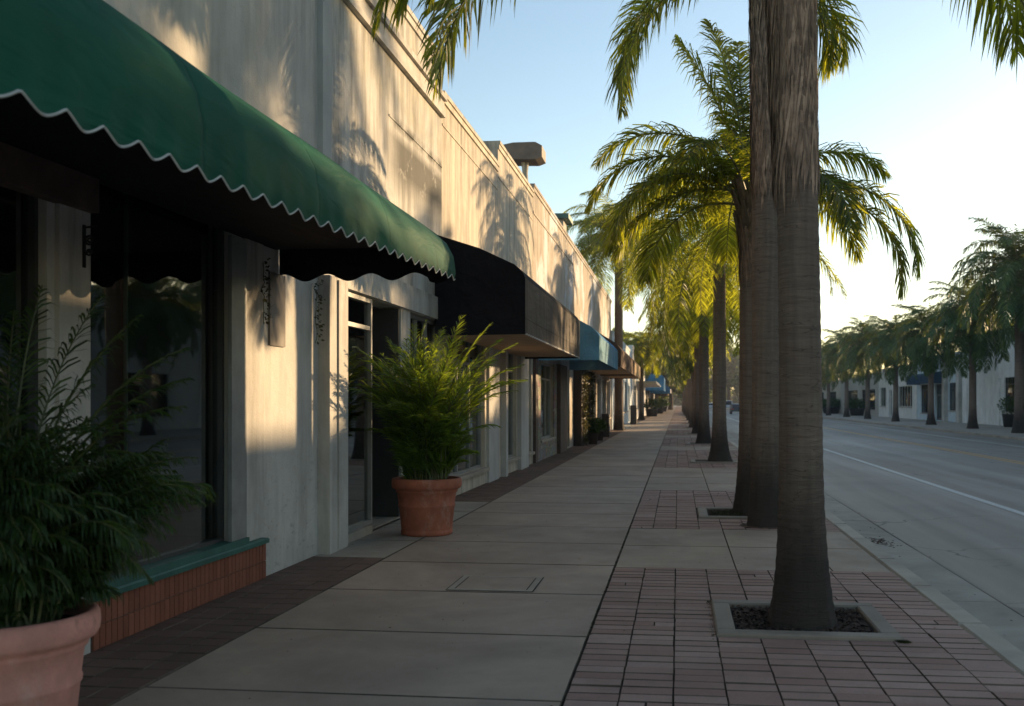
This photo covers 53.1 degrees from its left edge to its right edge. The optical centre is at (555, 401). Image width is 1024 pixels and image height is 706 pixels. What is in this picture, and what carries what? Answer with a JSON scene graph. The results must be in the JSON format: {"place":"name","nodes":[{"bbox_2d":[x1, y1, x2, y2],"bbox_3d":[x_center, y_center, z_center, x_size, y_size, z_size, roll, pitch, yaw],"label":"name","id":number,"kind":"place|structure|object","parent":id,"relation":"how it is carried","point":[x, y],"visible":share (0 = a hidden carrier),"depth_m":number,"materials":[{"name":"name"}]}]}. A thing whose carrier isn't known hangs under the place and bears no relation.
{"place":"outdoors","nodes":[
{"label":"outdoors","id":0,"kind":"place"},
{"bbox_2d":[0,0,455,654],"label":"shop building","id":1,"kind":"structure","parent":0,"point":[172,176],"depth_m":7.37,"materials":[{"name":"paint"}]},
{"bbox_2d":[0,186,37,443],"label":"window","id":2,"kind":"structure","parent":1,"relation":"in","point":[18,211],"depth_m":6.04,"materials":[{"name":"black glass"}]},
{"bbox_2d":[91,184,223,578],"bbox_3d":[-2.966,-0.285,7.607,0.090,2.930,2.100,0,0,7],"label":"window","id":3,"kind":"structure","parent":1,"relation":"in","point":[176,261],"depth_m":7.77,"materials":[{"name":"black glass"}]},
{"bbox_2d":[261,258,272,323],"bbox_3d":[-2.606,-1.000,9.236,0.091,0.608,0.210,0,0,7],"label":"climbing vine","id":4,"kind":"object","parent":1,"relation":"attached to","point":[267,289],"visible":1,"depth_m":9.23,"materials":[{"name":"plant"}]},
{"bbox_2d":[268,271,285,346],"bbox_3d":[-2.615,-0.860,9.614,0.019,0.680,0.370,0,0,7],"label":"wall plaque","id":5,"kind":"object","parent":1,"relation":"attached to","point":[277,311],"depth_m":9.60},
{"bbox_2d":[314,279,325,344],"bbox_3d":[-2.433,-0.930,10.570,0.098,0.692,0.244,0,0,25],"label":"climbing vine","id":6,"kind":"object","parent":1,"relation":"attached to","point":[320,299],"visible":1,"depth_m":10.57,"materials":[{"name":"plant"}]},
{"bbox_2d":[78,406,667,705],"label":"shopfront paver strip","id":7,"kind":"object","parent":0,"point":[131,664],"visible":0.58,"depth_m":7.49,"materials":[{"name":"brick"}]},
{"bbox_2d":[0,284,217,705],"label":"potted palm","id":8,"kind":"object","parent":7,"relation":"on","point":[63,538],"visible":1,"depth_m":4.47,"materials":[{"name":"plant"}]},
{"bbox_2d":[586,416,603,443],"bbox_3d":[1.425,1.071,38.702,0.817,1.058,0.792,0,0,7],"label":"potted shrub","id":9,"kind":"object","parent":7,"relation":"on","point":[594,424],"visible":0.82,"depth_m":38.55,"materials":[{"name":"plant"}]},
{"bbox_2d":[596,416,607,440],"bbox_3d":[1.773,1.094,42.291,0.816,1.012,0.786,0,0,7],"label":"potted shrub","id":10,"kind":"object","parent":7,"relation":"on","point":[602,430],"visible":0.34,"depth_m":42.13,"materials":[{"name":"plant"}]},
{"bbox_2d":[601,414,609,436],"bbox_3d":[2.272,1.075,46.510,0.410,1.050,0.360,0,0,7],"label":"waste bin","id":11,"kind":"object","parent":7,"relation":"on","point":[606,417],"visible":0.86,"depth_m":46.35,"materials":[{"name":"metal"}]},
{"bbox_2d":[563,190,696,430],"bbox_3d":[3.751,-5.037,56.802,8.164,13.353,8.077,0,0,7],"label":"palm tree","id":12,"kind":"object","parent":7,"relation":"on","point":[593,241],"visible":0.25,"depth_m":56.20,"materials":[{"name":"green plant"}]},
{"bbox_2d":[623,330,666,419],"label":"palm tree","id":13,"kind":"object","parent":7,"relation":"on","point":[643,358],"visible":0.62,"depth_m":88.99,"materials":[{"name":"green plant"}]},
{"bbox_2d":[317,0,447,554],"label":"shop building","id":14,"kind":"structure","parent":0,"point":[380,115],"depth_m":12.49,"materials":[{"name":"paint"}]},
{"bbox_2d":[348,292,371,531],"bbox_3d":[-2.389,0.120,12.004,0.090,2.760,1.330,0,0,7],"label":"window","id":15,"kind":"structure","parent":14,"relation":"in","point":[359,307],"depth_m":12.31,"materials":[{"name":"glass"}]},
{"bbox_2d":[410,314,436,391],"bbox_3d":[-2.039,0.020,15.351,0.090,2.560,1.800,0,0,7],"label":"window","id":16,"kind":"structure","parent":14,"relation":"in","point":[429,330],"depth_m":15.63,"materials":[{"name":"black glass"}]},
{"bbox_2d":[111,406,675,705],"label":"walkway","id":17,"kind":"structure","parent":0,"point":[350,647],"depth_m":7.53,"materials":[{"name":"concrete"}]},
{"bbox_2d":[446,575,543,591],"bbox_3d":[-0.519,1.596,8.995,0.754,0.008,0.724,0,0,7],"label":"access cover","id":18,"kind":"object","parent":17,"relation":"on","point":[497,583],"visible":1,"depth_m":8.97,"materials":[{"name":"concrete"}]},
{"bbox_2d":[88,466,1022,705],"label":"walk debris","id":19,"kind":"object","parent":17,"relation":"on","point":[483,574],"visible":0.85,"depth_m":8.42,"materials":[{"name":"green plant"}]},
{"bbox_2d":[644,398,661,415],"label":"potted shrub","id":20,"kind":"object","parent":17,"relation":"on","point":[652,411],"visible":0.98,"depth_m":111.11,"materials":[{"name":"plant"}]},
{"bbox_2d":[650,399,667,413],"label":"potted shrub","id":21,"kind":"object","parent":17,"relation":"on","point":[661,408],"visible":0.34,"depth_m":136.84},
{"bbox_2d":[313,423,635,558],"bbox_3d":[1.905,1.619,44.303,0.777,0.041,68.014,0,0,7],"label":"shopfront concrete strip","id":22,"kind":"object","parent":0,"point":[388,540],"visible":0.46,"depth_m":11.72,"materials":[{"name":"concrete"}]},
{"bbox_2d":[348,315,528,536],"bbox_3d":[-1.496,0.248,12.430,2.336,2.705,1.913,0,0,7],"label":"potted palm","id":23,"kind":"object","parent":22,"relation":"on","point":[419,413],"visible":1,"depth_m":12.16,"materials":[{"name":"plant"}]},
{"bbox_2d":[630,405,636,423],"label":"waste bin","id":24,"kind":"object","parent":22,"relation":"on","point":[633,414],"visible":1,"depth_m":71.86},
{"bbox_2d":[530,183,617,462],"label":"shop building","id":25,"kind":"structure","parent":0,"point":[553,248],"depth_m":30.66,"materials":[{"name":"paint"}]},
{"bbox_2d":[503,142,545,179],"bbox_3d":[-1.006,-6.590,33.558,1.260,3.580,1.000,0,0,7],"label":"vent","id":26,"kind":"object","parent":25,"relation":"on","point":[525,155],"visible":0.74,"depth_m":33.09,"materials":[{"name":"metal"}]},
{"bbox_2d":[541,363,549,438],"bbox_3d":[-0.382,-0.025,29.354,0.090,2.150,3.000,0,0,7],"label":"window","id":27,"kind":"structure","parent":25,"relation":"in","point":[545,368],"depth_m":29.84,"materials":[{"name":"grey glass"}]},
{"bbox_2d":[611,330,632,429],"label":"shop building","id":28,"kind":"structure","parent":0,"point":[627,393],"depth_m":73.43,"materials":[{"name":"white paint"}]},
{"bbox_2d":[645,368,670,414],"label":"shop building","id":29,"kind":"structure","parent":0,"point":[650,392],"depth_m":118.58,"materials":[{"name":"fabric"}]},
{"bbox_2d":[562,406,852,705],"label":"joint bed","id":30,"kind":"object","parent":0,"point":[636,613],"depth_m":7.41,"materials":[{"name":"concrete"}]},
{"bbox_2d":[435,90,579,495],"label":"shop building","id":31,"kind":"structure","parent":30,"relation":"on","point":[512,302],"depth_m":17.77,"materials":[{"name":"beige paint"}]},
{"bbox_2d":[448,336,480,475],"bbox_3d":[-1.690,0.065,18.432,0.090,2.430,3.200,0,0,7],"label":"window","id":32,"kind":"structure","parent":31,"relation":"in","point":[474,462],"depth_m":19.24,"materials":[{"name":"glass"}]},
{"bbox_2d":[483,141,534,476],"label":"shop building","id":33,"kind":"structure","parent":30,"relation":"on","point":[515,225],"depth_m":23.84,"materials":[{"name":"beige paint"}]},
{"bbox_2d":[508,353,512,457],"bbox_3d":[-1.137,0.065,23.049,0.090,2.430,1.700,0,0,7],"label":"window","id":34,"kind":"structure","parent":33,"relation":"in","point":[510,357],"depth_m":23.83,"materials":[{"name":"grey glass"}]},
{"bbox_2d":[573,244,639,445],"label":"shop building","id":35,"kind":"structure","parent":30,"relation":"on","point":[592,300],"depth_m":43.62,"materials":[{"name":"paint"}]},
{"bbox_2d":[555,213,572,229],"bbox_3d":[0.124,-6.350,43.292,1.050,2.900,1.800,0,0,7],"label":"rooftop vent","id":36,"kind":"object","parent":35,"relation":"on","point":[564,219],"visible":0.29,"depth_m":42.67,"materials":[{"name":"metal"}]},
{"bbox_2d":[581,370,591,445],"bbox_3d":[1.135,0.230,37.580,0.346,2.930,1.709,0,0,5],"label":"climbing vine","id":37,"kind":"object","parent":35,"relation":"attached to","point":[585,399],"visible":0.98,"depth_m":37.18,"materials":[{"name":"green plant"}]},
{"bbox_2d":[590,371,596,418],"bbox_3d":[1.515,0.204,41.107,0.342,2.874,0.955,0,0,7],"label":"climbing vine","id":38,"kind":"object","parent":35,"relation":"attached to","point":[592,398],"visible":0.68,"depth_m":40.97,"materials":[{"name":"green plant"}]},
{"bbox_2d":[597,378,598,417],"bbox_3d":[1.961,-0.150,48.914,0.090,2.000,2.400,0,0,7],"label":"window","id":39,"kind":"structure","parent":35,"relation":"in","point":[597,378],"depth_m":49.49,"materials":[{"name":"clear glass"}]},
{"bbox_2d":[602,379,604,413],"bbox_3d":[2.371,-0.150,52.339,0.090,2.000,2.500,0,0,7],"label":"window","id":40,"kind":"structure","parent":35,"relation":"in","point":[603,381],"depth_m":53.44,"materials":[{"name":"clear glass"}]},
{"bbox_2d":[607,381,608,413],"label":"window","id":41,"kind":"structure","parent":35,"relation":"in","point":[607,381],"depth_m":56.54,"materials":[{"name":"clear glass"}]},
{"bbox_2d":[628,345,660,418],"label":"shop building","id":42,"kind":"structure","parent":30,"relation":"on","point":[635,391],"depth_m":92.82,"materials":[{"name":"paint"}]},
{"bbox_2d":[634,386,635,404],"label":"window","id":43,"kind":"structure","parent":42,"relation":"in","point":[634,386],"depth_m":91.92,"materials":[{"name":"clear glass"}]},
{"bbox_2d":[655,394,668,399],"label":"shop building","id":44,"kind":"structure","parent":30,"relation":"on","point":[657,396],"depth_m":182.93,"materials":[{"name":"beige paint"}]},
{"bbox_2d":[645,364,681,409],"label":"leafy tree","id":45,"kind":"object","parent":30,"relation":"on","point":[670,397],"visible":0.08,"depth_m":202.83,"materials":[{"name":"green plant"}]},
{"bbox_2d":[666,363,683,413],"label":"palm tree","id":46,"kind":"object","parent":30,"relation":"on","point":[676,385],"visible":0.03,"depth_m":134.91,"materials":[{"name":"green plant"}]},
{"bbox_2d":[686,442,710,444],"bbox_3d":[5.615,1.616,38.888,1.260,0.088,1.300,0,0,7],"label":"tree pit","id":47,"kind":"object","parent":30,"relation":"on","point":[696,444],"visible":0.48,"depth_m":38.46,"materials":[{"name":"concrete"}]},
{"bbox_2d":[627,238,739,443],"bbox_3d":[5.625,-2.614,38.918,5.695,8.509,5.497,0,0,25],"label":"palm tree","id":48,"kind":"object","parent":47,"relation":"on","point":[703,325],"visible":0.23,"depth_m":38.62,"materials":[{"name":"green plant"}]},
{"bbox_2d":[690,459,737,463],"bbox_3d":[4.233,1.616,27.351,1.260,0.088,1.300,0,0,7],"label":"tree pit","id":49,"kind":"object","parent":30,"relation":"on","point":[704,461],"visible":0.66,"depth_m":26.96,"materials":[{"name":"concrete"}]},
{"bbox_2d":[623,167,847,461],"bbox_3d":[4.637,-2.592,27.596,5.976,8.463,6.150,0,0,-13],"label":"palm tree","id":50,"kind":"object","parent":49,"relation":"on","point":[719,450],"visible":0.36,"depth_m":27.08,"materials":[{"name":"green plant"}]},
{"bbox_2d":[697,507,747,519],"bbox_3d":[2.669,1.616,14.586,1.270,0.088,1.300,0,0,7],"label":"tree pit","id":51,"kind":"object","parent":30,"relation":"on","point":[703,512],"visible":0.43,"depth_m":14.48,"materials":[{"name":"concrete"}]},
{"bbox_2d":[584,18,927,514],"bbox_3d":[2.684,-2.049,14.945,4.017,7.378,4.355,0,0,-34],"label":"palm tree","id":52,"kind":"object","parent":51,"relation":"in","point":[668,179],"visible":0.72,"depth_m":14.80,"materials":[{"name":"green plant"}]},
{"bbox_2d":[603,0,867,527],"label":"palm tree","id":53,"kind":"object","parent":30,"relation":"on","point":[763,492],"visible":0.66,"depth_m":13.04,"materials":[{"name":"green plant"}]},
{"bbox_2d":[590,508,937,670],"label":"joint weeds","id":54,"kind":"object","parent":30,"relation":"on","point":[906,641],"visible":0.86,"depth_m":9.99,"materials":[{"name":"plant"}]},
{"bbox_2d":[563,406,1023,705],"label":"paver strip","id":55,"kind":"object","parent":30,"relation":"on","point":[954,668],"depth_m":6.96,"materials":[{"name":"brick"}]},
{"bbox_2d":[665,372,683,411],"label":"palm tree","id":56,"kind":"object","parent":55,"relation":"on","point":[672,384],"visible":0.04,"depth_m":158.80,"materials":[{"name":"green plant"}]},
{"bbox_2d":[740,523,776,528],"bbox_3d":[2.707,1.584,13.186,0.660,0.028,0.671,0,0,7],"label":"soil ring","id":57,"kind":"object","parent":55,"relation":"on","point":[743,525],"visible":0.3,"depth_m":12.96,"materials":[{"name":"soil"}]},
{"bbox_2d":[711,599,904,641],"bbox_3d":[1.784,1.616,7.491,1.240,0.088,1.200,0,0,7],"label":"tree pit","id":58,"kind":"object","parent":30,"relation":"on","point":[866,622],"visible":0.66,"depth_m":7.31,"materials":[{"name":"concrete"}]},
{"bbox_2d":[369,0,1023,631],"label":"palm tree","id":59,"kind":"object","parent":58,"relation":"in","point":[801,600],"visible":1,"depth_m":7.26,"materials":[{"name":"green plant"}]},
{"bbox_2d":[408,0,1023,374],"label":"sky","id":60,"kind":"structure","parent":0,"point":[948,129],"materials":[{"name":"blue"}]},
{"bbox_2d":[822,378,840,413],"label":"shop building","id":61,"kind":"structure","parent":0,"point":[835,393],"depth_m":141.53,"materials":[{"name":"beige paint"}]},
{"bbox_2d":[830,392,835,406],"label":"window","id":62,"kind":"structure","parent":61,"relation":"in","point":[832,394],"depth_m":143.56,"materials":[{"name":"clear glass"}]},
{"bbox_2d":[674,405,1023,616],"bbox_3d":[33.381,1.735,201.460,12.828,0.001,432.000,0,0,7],"label":"road","id":63,"kind":"structure","parent":0,"point":[978,544],"depth_m":19.55,"materials":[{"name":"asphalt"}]},
{"bbox_2d":[678,374,712,402],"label":"leafy tree","id":64,"kind":"object","parent":63,"relation":"on","point":[710,398],"visible":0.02,"depth_m":295.25,"materials":[{"name":"green plant"}]},
{"bbox_2d":[662,389,738,405],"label":"distant woods","id":65,"kind":"object","parent":63,"relation":"on","point":[677,401],"visible":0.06,"depth_m":410.82,"materials":[{"name":"plant"}]},
{"bbox_2d":[709,345,738,400],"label":"leafy tree","id":66,"kind":"object","parent":63,"relation":"on","point":[731,367],"visible":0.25,"depth_m":282.52,"materials":[{"name":"green plant"}]},
{"bbox_2d":[726,401,732,407],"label":"car","id":67,"kind":"object","parent":63,"relation":"on","point":[728,403],"visible":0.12,"depth_m":220.77,"materials":[{"name":"white metal"}]},
{"bbox_2d":[730,404,738,413],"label":"car","id":68,"kind":"object","parent":63,"relation":"on","point":[734,407],"visible":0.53,"depth_m":142.02,"materials":[{"name":"grey metal"}]},
{"bbox_2d":[710,425,1023,675],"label":"kerb","id":69,"kind":"structure","parent":63,"relation":"on","point":[1005,651],"depth_m":8.17,"materials":[{"name":"concrete"}]},
{"bbox_2d":[711,412,1023,514],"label":"edge line","id":70,"kind":"object","parent":63,"relation":"on","point":[985,501],"visible":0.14,"depth_m":20.64,"materials":[{"name":"white paint"}]},
{"bbox_2d":[727,410,1023,464],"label":"lines","id":71,"kind":"object","parent":63,"relation":"on","point":[935,448],"visible":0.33,"depth_m":37.04,"materials":[{"name":"yellow paint"}]},
{"bbox_2d":[823,417,1023,440],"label":"kerb","id":72,"kind":"structure","parent":63,"relation":"on","point":[975,433],"depth_m":58.92,"materials":[{"name":"concrete"}]},
{"bbox_2d":[828,421,1020,446],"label":"edge line","id":73,"kind":"object","parent":63,"relation":"on","point":[936,435],"visible":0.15,"depth_m":50.85,"materials":[{"name":"white paint"}]},
{"bbox_2d":[841,372,878,415],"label":"shop building","id":74,"kind":"structure","parent":0,"point":[856,391],"depth_m":120.34,"materials":[{"name":"beige paint"}]},
{"bbox_2d":[849,390,857,407],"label":"window","id":75,"kind":"structure","parent":74,"relation":"in","point":[853,394],"depth_m":127.19,"materials":[{"name":"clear glass"}]},
{"bbox_2d":[863,389,874,409],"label":"window","id":76,"kind":"structure","parent":74,"relation":"in","point":[872,391],"depth_m":115.10,"materials":[{"name":"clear glass"}]},
{"bbox_2d":[879,366,916,418],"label":"shop building","id":77,"kind":"structure","parent":0,"point":[907,401],"depth_m":100.18,"materials":[{"name":"paint"}]},
{"bbox_2d":[881,387,885,405],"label":"window","id":78,"kind":"structure","parent":77,"relation":"in","point":[883,390],"depth_m":108.60,"materials":[{"name":"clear glass"}]},
{"bbox_2d":[899,386,911,406],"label":"window","id":79,"kind":"structure","parent":77,"relation":"in","point":[905,392],"depth_m":98.12,"materials":[{"name":"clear glass"}]},
{"bbox_2d":[822,412,1023,436],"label":"sidewalk","id":80,"kind":"structure","parent":0,"point":[994,429],"depth_m":68.67,"materials":[{"name":"concrete"}]},
{"bbox_2d":[731,356,738,395],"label":"leafy tree","id":81,"kind":"object","parent":80,"relation":"on","point":[735,375],"visible":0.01,"depth_m":269.78,"materials":[{"name":"green plant"}]},
{"bbox_2d":[822,398,840,413],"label":"potted shrub","id":82,"kind":"object","parent":80,"relation":"on","point":[834,402],"visible":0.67,"depth_m":136.65,"materials":[{"name":"plant"}]},
{"bbox_2d":[821,341,848,414],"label":"palm tree","id":83,"kind":"object","parent":80,"relation":"on","point":[827,377],"visible":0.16,"depth_m":118.78,"materials":[{"name":"green plant"}]},
{"bbox_2d":[821,326,864,416],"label":"palm tree","id":84,"kind":"object","parent":80,"relation":"on","point":[846,375],"visible":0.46,"depth_m":106.73,"materials":[{"name":"green plant"}]},
{"bbox_2d":[849,397,864,415],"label":"potted shrub","id":85,"kind":"object","parent":80,"relation":"on","point":[856,411],"visible":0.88,"depth_m":117.11,"materials":[{"name":"plant"}]},
{"bbox_2d":[834,316,891,418],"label":"palm tree","id":86,"kind":"object","parent":80,"relation":"on","point":[854,359],"visible":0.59,"depth_m":94.36,"materials":[{"name":"green plant"}]},
{"bbox_2d":[857,312,926,421],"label":"palm tree","id":87,"kind":"object","parent":80,"relation":"on","point":[884,346],"visible":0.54,"depth_m":82.04,"materials":[{"name":"green plant"}]},
{"bbox_2d":[889,297,968,424],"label":"palm tree","id":88,"kind":"object","parent":80,"relation":"on","point":[917,355],"visible":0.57,"depth_m":70.72,"materials":[{"name":"green plant"}]},
{"bbox_2d":[906,351,961,422],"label":"shop building","id":89,"kind":"structure","parent":80,"relation":"on","point":[947,401],"depth_m":83.26,"materials":[{"name":"white paint"}]},
{"bbox_2d":[922,384,927,412],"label":"window","id":90,"kind":"structure","parent":89,"relation":"in","point":[924,387],"depth_m":90.08,"materials":[{"name":"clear glass"}]},
{"bbox_2d":[937,384,941,419],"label":"door","id":91,"kind":"structure","parent":89,"relation":"in","point":[939,386],"depth_m":85.66,"materials":[{"name":"grey glass"}]},
{"bbox_2d":[950,382,955,410],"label":"window","id":92,"kind":"structure","parent":89,"relation":"in","point":[952,385],"depth_m":81.00,"materials":[{"name":"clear glass"}]},
{"bbox_2d":[919,278,1014,428],"bbox_3d":[24.900,-3.035,60.926,6.180,9.350,6.128,0,0,21],"label":"palm tree","id":93,"kind":"object","parent":80,"relation":"on","point":[958,338],"visible":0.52,"depth_m":60.37,"materials":[{"name":"green plant"}]},
{"bbox_2d":[946,217,1023,432],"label":"palm tree","id":94,"kind":"object","parent":80,"relation":"on","point":[1006,274],"visible":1,"depth_m":52.01,"materials":[{"name":"green plant"}]},
{"bbox_2d":[962,327,1014,425],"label":"shop building","id":95,"kind":"structure","parent":80,"relation":"on","point":[993,386],"depth_m":70.54,"materials":[{"name":"paint"}]},
{"bbox_2d":[1006,377,1013,411],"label":"window","id":96,"kind":"structure","parent":95,"relation":"in","point":[1009,380],"depth_m":67.32,"materials":[{"name":"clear glass"}]},
{"bbox_2d":[997,395,1013,426],"bbox_3d":[28.712,0.599,64.639,1.611,2.002,1.566,0,0,7],"label":"potted shrub","id":97,"kind":"object","parent":80,"relation":"on","point":[1007,418],"visible":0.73,"depth_m":64.44,"materials":[{"name":"plant"}]},
{"label":"gutter bed","id":98,"kind":"structure","parent":0,"visible":0},
{"bbox_2d":[709,421,1023,651],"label":"gutter","id":99,"kind":"object","parent":98,"relation":"on","point":[993,614],"visible":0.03,"depth_m":9.87,"materials":[{"name":"concrete"}]},
{"bbox_2d":[834,511,1011,620],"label":"leaf litter","id":100,"kind":"object","parent":99,"relation":"on","point":[886,543],"visible":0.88,"depth_m":12.47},
{"bbox_3d":[7.056,1.616,50.922,1.260,0.088,1.300,0,0,7],"label":"tree pit","id":101,"kind":"object","parent":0,"visible":0},
{"bbox_2d":[638,275,739,433],"bbox_3d":[7.053,-2.634,50.888,5.593,8.547,5.332,0,0,-24],"label":"palm tree","id":102,"kind":"object","parent":101,"relation":"on","point":[695,349],"visible":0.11,"depth_m":50.64,"materials":[{"name":"green plant"}]},
{"bbox_3d":[8.495,1.616,62.936,1.260,0.088,1.300,0,0,7],"label":"tree pit","id":103,"kind":"object","parent":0,"visible":0},
{"bbox_2d":[648,319,733,426],"bbox_3d":[8.441,-2.465,62.813,5.476,8.206,4.994,0,0,8],"label":"palm tree","id":104,"kind":"object","parent":103,"relation":"on","point":[689,367],"visible":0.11,"depth_m":62.70,"materials":[{"name":"green plant"}]},
{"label":"tree pit","id":105,"kind":"object","parent":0,"visible":0},
{"bbox_2d":[654,331,733,422],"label":"palm tree","id":106,"kind":"object","parent":105,"relation":"on","point":[727,352],"visible":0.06,"depth_m":74.72,"materials":[{"name":"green plant"}]},
{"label":"tree pit","id":107,"kind":"object","parent":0,"visible":0},
{"bbox_2d":[659,339,711,419],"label":"palm tree","id":108,"kind":"object","parent":107,"relation":"on","point":[687,377],"visible":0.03,"depth_m":86.70,"materials":[{"name":"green plant"}]},
{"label":"tree pit","id":109,"kind":"object","parent":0,"visible":0},
{"bbox_2d":[665,360,712,417],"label":"palm tree","id":110,"kind":"object","parent":109,"relation":"on","point":[687,387],"visible":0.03,"depth_m":98.73,"materials":[{"name":"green plant"}]},
{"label":"tree pit","id":111,"kind":"object","parent":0,"visible":0},
{"bbox_2d":[666,361,686,415],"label":"palm tree","id":112,"kind":"object","parent":111,"relation":"on","point":[680,382],"visible":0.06,"depth_m":110.83,"materials":[{"name":"green plant"}]},
{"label":"tree pit","id":113,"kind":"object","parent":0,"visible":0},
{"bbox_2d":[666,366,685,414],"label":"palm tree","id":114,"kind":"object","parent":113,"relation":"on","point":[684,392],"visible":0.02,"depth_m":122.83,"materials":[{"name":"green plant"}]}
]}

